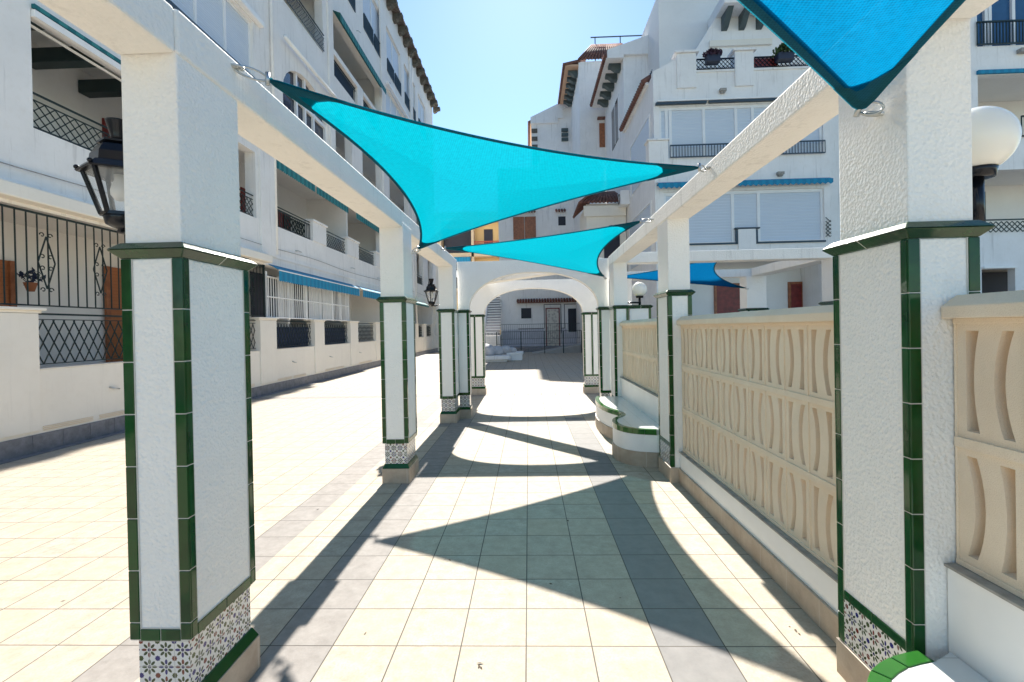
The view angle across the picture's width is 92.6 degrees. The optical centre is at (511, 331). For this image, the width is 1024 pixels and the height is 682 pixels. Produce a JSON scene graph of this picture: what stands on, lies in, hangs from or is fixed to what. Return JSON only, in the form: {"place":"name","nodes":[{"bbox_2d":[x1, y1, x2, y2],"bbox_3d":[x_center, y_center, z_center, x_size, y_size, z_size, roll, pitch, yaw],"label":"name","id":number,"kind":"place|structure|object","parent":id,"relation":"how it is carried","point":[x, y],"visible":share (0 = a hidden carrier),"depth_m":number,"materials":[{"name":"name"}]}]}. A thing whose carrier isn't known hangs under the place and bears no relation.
{"place":"outdoors","nodes":[
{"label":"outdoors","id":0,"kind":"place"},
{"bbox_2d":[0,352,845,681],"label":"ground","id":1,"kind":"structure","parent":0,"point":[462,552],"depth_m":3.46,"materials":[{"name":"beige tile"}]},
{"bbox_2d":[0,0,439,464],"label":"apartment block","id":2,"kind":"structure","parent":1,"relation":"on","point":[311,250],"depth_m":11.29,"materials":[{"name":"paint"}]},
{"bbox_2d":[0,260,8,305],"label":"louvred door","id":3,"kind":"structure","parent":2,"relation":"in","point":[1,262],"depth_m":8.29,"materials":[{"name":"orange wood"}]},
{"bbox_2d":[102,118,109,137],"bbox_3d":[-8.581,-3.322,10.772,0.049,2.380,0.900,-1,0,2],"label":"wooden door","id":4,"kind":"structure","parent":2,"relation":"in","point":[103,119],"depth_m":10.32,"materials":[{"name":"red wood"}]},
{"bbox_2d":[104,267,122,361],"bbox_3d":[-8.503,0.066,10.945,0.059,2.900,1.300,-1,0,2],"label":"louvred door","id":5,"kind":"structure","parent":2,"relation":"in","point":[115,302],"depth_m":10.51,"materials":[{"name":"orange wood"}]},
{"bbox_2d":[240,187,245,211],"bbox_3d":[-8.413,-3.344,15.719,0.049,2.350,0.900,-1,0,2],"label":"wooden door","id":6,"kind":"structure","parent":2,"relation":"in","point":[241,188],"depth_m":15.34,"materials":[{"name":"red wood"}]},
{"bbox_2d":[277,211,289,227],"bbox_3d":[-8.342,-3.285,17.769,0.049,2.200,1.200,-1,0,2],"label":"wooden door","id":7,"kind":"structure","parent":2,"relation":"in","point":[277,211],"depth_m":17.77,"materials":[{"name":"red wood"}]},
{"bbox_2d":[251,272,337,320],"bbox_3d":[-6.926,-1.032,16.186,0.020,1.240,6.000,-1,0,2],"label":"dark window","id":8,"kind":"structure","parent":2,"relation":"in","point":[256,279],"depth_m":14.12,"materials":[{"name":"grey glass"}]},
{"bbox_2d":[283,72,322,139],"bbox_3d":[-6.795,-7.304,15.860,0.030,1.680,3.230,-1,0,2],"label":"window glass","id":9,"kind":"structure","parent":2,"relation":"in","point":[288,102],"depth_m":15.56,"materials":[{"name":"grey glass"}]},
{"bbox_2d":[293,73,325,141],"bbox_3d":[-6.731,-7.315,15.858,0.082,1.720,3.250,-1,0,2],"label":"arched window","id":10,"kind":"structure","parent":2,"relation":"in","point":[314,119],"depth_m":15.89,"materials":[{"name":"white plastic"}]},
{"bbox_2d":[485,296,501,346],"bbox_3d":[-1.583,-1.637,35.012,1.620,6.100,8.100,-1,0,2],"label":"outdoor staircase","id":11,"kind":"structure","parent":1,"relation":"on","point":[493,310],"depth_m":34.36,"materials":[{"name":"white paint"}]},
{"bbox_2d":[486,351,523,361],"bbox_3d":[-0.971,1.269,25.133,3.100,0.400,2.750,-1,0,2],"label":"masonry planter","id":12,"kind":"object","parent":1,"relation":"on","point":[516,355],"visible":0.7,"depth_m":24.17,"materials":[{"name":"paint"}]},
{"bbox_2d":[485,344,516,355],"bbox_3d":[-1.039,0.913,24.925,2.687,0.654,1.192,-1,0,-33],"label":"sack pile","id":13,"kind":"object","parent":12,"relation":"on","point":[490,350],"visible":0.49,"depth_m":24.67,"materials":[{"name":"white fabric"}]},
{"bbox_2d":[38,0,997,681],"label":"pergola","id":14,"kind":"object","parent":1,"relation":"on","point":[900,264],"visible":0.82,"depth_m":2.01,"materials":[{"name":"white paint"}]},
{"bbox_2d":[73,117,124,233],"bbox_3d":[-1.706,-0.663,2.138,0.340,0.514,0.275,-1,0,32],"label":"wall lantern","id":15,"kind":"object","parent":14,"relation":"attached to","point":[104,162],"depth_m":2.09,"materials":[{"name":"black metal"}]},
{"bbox_2d":[424,279,438,305],"bbox_3d":[-1.423,-0.683,8.669,0.292,0.514,0.251,-1,0,-28],"label":"wall lantern","id":16,"kind":"object","parent":14,"relation":"attached to","point":[431,288],"depth_m":8.62,"materials":[{"name":"black metal"}]},
{"bbox_2d":[231,63,710,253],"bbox_3d":[0.151,-1.093,3.865,2.819,0.405,3.353,-1,0,2],"label":"shade sail","id":17,"kind":"object","parent":14,"relation":"attached to","point":[449,183],"visible":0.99,"depth_m":3.53,"materials":[{"name":"teal fabric"}]},
{"bbox_2d":[441,218,652,278],"bbox_3d":[0.295,-1.109,7.264,2.774,0.404,3.348,-1,0,2],"label":"shade sail","id":18,"kind":"object","parent":14,"relation":"attached to","point":[580,251],"visible":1,"depth_m":6.99,"materials":[{"name":"teal fabric"}]},
{"bbox_2d":[628,282,646,304],"bbox_3d":[2.198,-0.673,8.650,0.370,0.410,0.260,-1,0,28],"label":"globe lamp","id":19,"kind":"object","parent":14,"relation":"on","point":[639,290],"visible":0.98,"depth_m":8.55,"materials":[{"name":"white glass"}]},
{"bbox_2d":[627,262,748,289],"bbox_3d":[3.826,-1.176,10.078,3.148,0.500,2.822,-1,0,2],"label":"shade sail","id":20,"kind":"object","parent":14,"relation":"attached to","point":[703,273],"visible":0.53,"depth_m":10.61,"materials":[{"name":"blue fabric"}]},
{"bbox_2d":[737,0,965,116],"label":"shade sail","id":21,"kind":"object","parent":14,"relation":"attached to","point":[857,55],"visible":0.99,"depth_m":1.56,"materials":[{"name":"blue fabric"}]},
{"bbox_2d":[971,106,1021,220],"bbox_3d":[1.893,-0.692,2.052,0.370,0.480,0.270,-1,0,2],"label":"globe lamp","id":22,"kind":"object","parent":14,"relation":"attached to","point":[996,134],"visible":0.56,"depth_m":1.95,"materials":[{"name":"white glass"}]},
{"bbox_2d":[496,323,581,352],"bbox_3d":[2.612,0.383,33.520,7.086,1.913,4.630,-1,0,2],"label":"railing","id":23,"kind":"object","parent":1,"relation":"on","point":[575,348],"depth_m":31.34,"materials":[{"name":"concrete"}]},
{"bbox_2d":[498,200,606,346],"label":"courtyard house","id":24,"kind":"structure","parent":1,"relation":"on","point":[535,310],"depth_m":35.90,"materials":[{"name":"paint"}]},
{"bbox_2d":[521,308,530,317],"bbox_3d":[1.046,-1.371,35.955,0.740,0.750,0.039,-1,0,2],"label":"small window","id":25,"kind":"structure","parent":24,"relation":"in","point":[525,312],"depth_m":35.94,"materials":[{"name":"black glass"}]},
{"bbox_2d":[545,308,559,345],"bbox_3d":[2.995,-0.324,35.857,1.040,2.880,0.059,-1,0,2],"label":"beaded door","id":26,"kind":"structure","parent":24,"relation":"in","point":[552,314],"depth_m":35.86,"materials":[{"name":"grey wood"}]},
{"bbox_2d":[558,216,565,224],"bbox_3d":[3.655,-8.124,35.827,0.530,0.650,0.019,-1,0,2],"label":"small window","id":27,"kind":"structure","parent":24,"relation":"in","point":[562,219],"depth_m":35.81,"materials":[{"name":"black glass"}]},
{"bbox_2d":[567,307,576,332],"bbox_3d":[4.663,-0.867,35.797,1.280,1.900,0.059,-1,0,2],"label":"dark window","id":28,"kind":"structure","parent":24,"relation":"in","point":[571,313],"depth_m":35.80,"materials":[{"name":"black glass"}]},
{"bbox_2d":[528,35,647,355],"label":"stepped apartment tower","id":29,"kind":"structure","parent":1,"relation":"on","point":[585,115],"depth_m":30.92,"materials":[{"name":"paint"}]},
{"bbox_2d":[611,93,619,152],"bbox_3d":[5.759,-11.584,27.335,0.049,2.400,2.200,-1,0,2],"label":"side window","id":30,"kind":"structure","parent":29,"relation":"in","point":[615,133],"depth_m":27.19,"materials":[{"name":"white glass"}]},
{"bbox_2d":[595,396,658,467],"bbox_3d":[1.573,1.326,6.997,0.574,0.430,2.814,-1,0,2],"label":"curved bench","id":31,"kind":"object","parent":1,"relation":"on","point":[629,429],"visible":1,"depth_m":5.92,"materials":[{"name":"white paint"}]},
{"bbox_2d":[619,318,658,423],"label":"breeze block wall","id":32,"kind":"structure","parent":1,"relation":"on","point":[639,384],"depth_m":6.97,"materials":[{"name":"beige concrete"}]},
{"bbox_2d":[618,0,832,318],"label":"apartment building","id":33,"kind":"structure","parent":1,"relation":"on","point":[687,106],"depth_m":19.29,"materials":[{"name":"paint"}]},
{"bbox_2d":[630,113,650,197],"bbox_3d":[5.644,-7.642,21.665,0.049,2.400,3.800,-1,0,2],"label":"side window frame","id":34,"kind":"structure","parent":33,"relation":"in","point":[648,116],"depth_m":21.28,"materials":[{"name":"white paint"}]},
{"bbox_2d":[629,200,652,271],"bbox_3d":[5.724,-4.145,21.988,0.049,2.400,4.400,-1,0,2],"label":"side window frame","id":35,"kind":"structure","parent":33,"relation":"in","point":[650,202],"depth_m":20.58,"materials":[{"name":"white paint"}]},
{"bbox_2d":[702,48,722,65],"bbox_3d":[7.748,-10.682,18.972,0.792,0.592,0.640,-1,0,2],"label":"potted plant","id":36,"kind":"object","parent":33,"relation":"on","point":[711,56],"visible":1,"depth_m":18.80,"materials":[{"name":"purple plant"}]},
{"bbox_2d":[714,283,739,313],"bbox_3d":[9.228,-0.386,20.837,1.180,3.360,0.119,-1,0,2],"label":"red door","id":37,"kind":"structure","parent":33,"relation":"in","point":[726,299],"depth_m":20.83,"materials":[{"name":"brown wood"}]},
{"bbox_2d":[772,43,794,63],"bbox_3d":[10.478,-10.781,18.889,0.863,0.721,0.774,-1,0,2],"label":"potted plant","id":38,"kind":"object","parent":33,"relation":"on","point":[783,52],"visible":0.88,"depth_m":18.71,"materials":[{"name":"green plant"}]},
{"bbox_2d":[788,282,802,307],"bbox_3d":[12.056,-0.442,20.741,0.640,3.360,0.119,-1,0,2],"label":"red door","id":39,"kind":"structure","parent":33,"relation":"in","point":[795,289],"depth_m":20.73,"materials":[{"name":"brown wood"}]},
{"bbox_2d":[677,305,838,642],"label":"breeze block wall","id":40,"kind":"structure","parent":1,"relation":"on","point":[757,476],"depth_m":3.17,"materials":[{"name":"beige concrete"}]},
{"bbox_2d":[867,650,989,681],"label":"curved bench","id":41,"kind":"object","parent":1,"relation":"on","point":[915,666],"visible":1,"depth_m":1.70,"materials":[{"name":"white paint"}]},
{"bbox_2d":[941,290,1023,681],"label":"breeze block wall","id":42,"kind":"structure","parent":1,"relation":"on","point":[985,571],"depth_m":1.66,"materials":[{"name":"beige concrete"}]},
{"bbox_2d":[63,520,799,668],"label":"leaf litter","id":43,"kind":"object","parent":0,"point":[551,583],"visible":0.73,"depth_m":2.58,"materials":[{"name":"brown plant"}]},
{"bbox_2d":[437,222,500,334],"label":"yellow apartment building","id":44,"kind":"structure","parent":0,"point":[489,233],"depth_m":50.51,"materials":[{"name":"paint"}]},
{"bbox_2d":[444,230,470,252],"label":"dark window","id":45,"kind":"structure","parent":44,"relation":"in","point":[464,239],"depth_m":50.54,"materials":[{"name":"black glass"}]},
{"bbox_2d":[484,229,492,243],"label":"dark window","id":46,"kind":"structure","parent":44,"relation":"in","point":[488,233],"depth_m":50.44,"materials":[{"name":"grey glass"}]},
{"bbox_2d":[397,0,654,145],"label":"sky","id":47,"kind":"structure","parent":0,"point":[490,66],"materials":[{"name":"blue"}]},
{"bbox_2d":[806,0,1023,292],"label":"balcony building","id":48,"kind":"structure","parent":0,"point":[997,49],"depth_m":19.44,"materials":[{"name":"paint"}]},
{"bbox_2d":[982,272,1007,292],"bbox_3d":[21.437,-0.721,20.131,6.500,3.550,0.100,-1,0,2],"label":"dark window","id":49,"kind":"structure","parent":48,"relation":"in","point":[991,281],"depth_m":20.12,"materials":[{"name":"black glass"}]}
]}

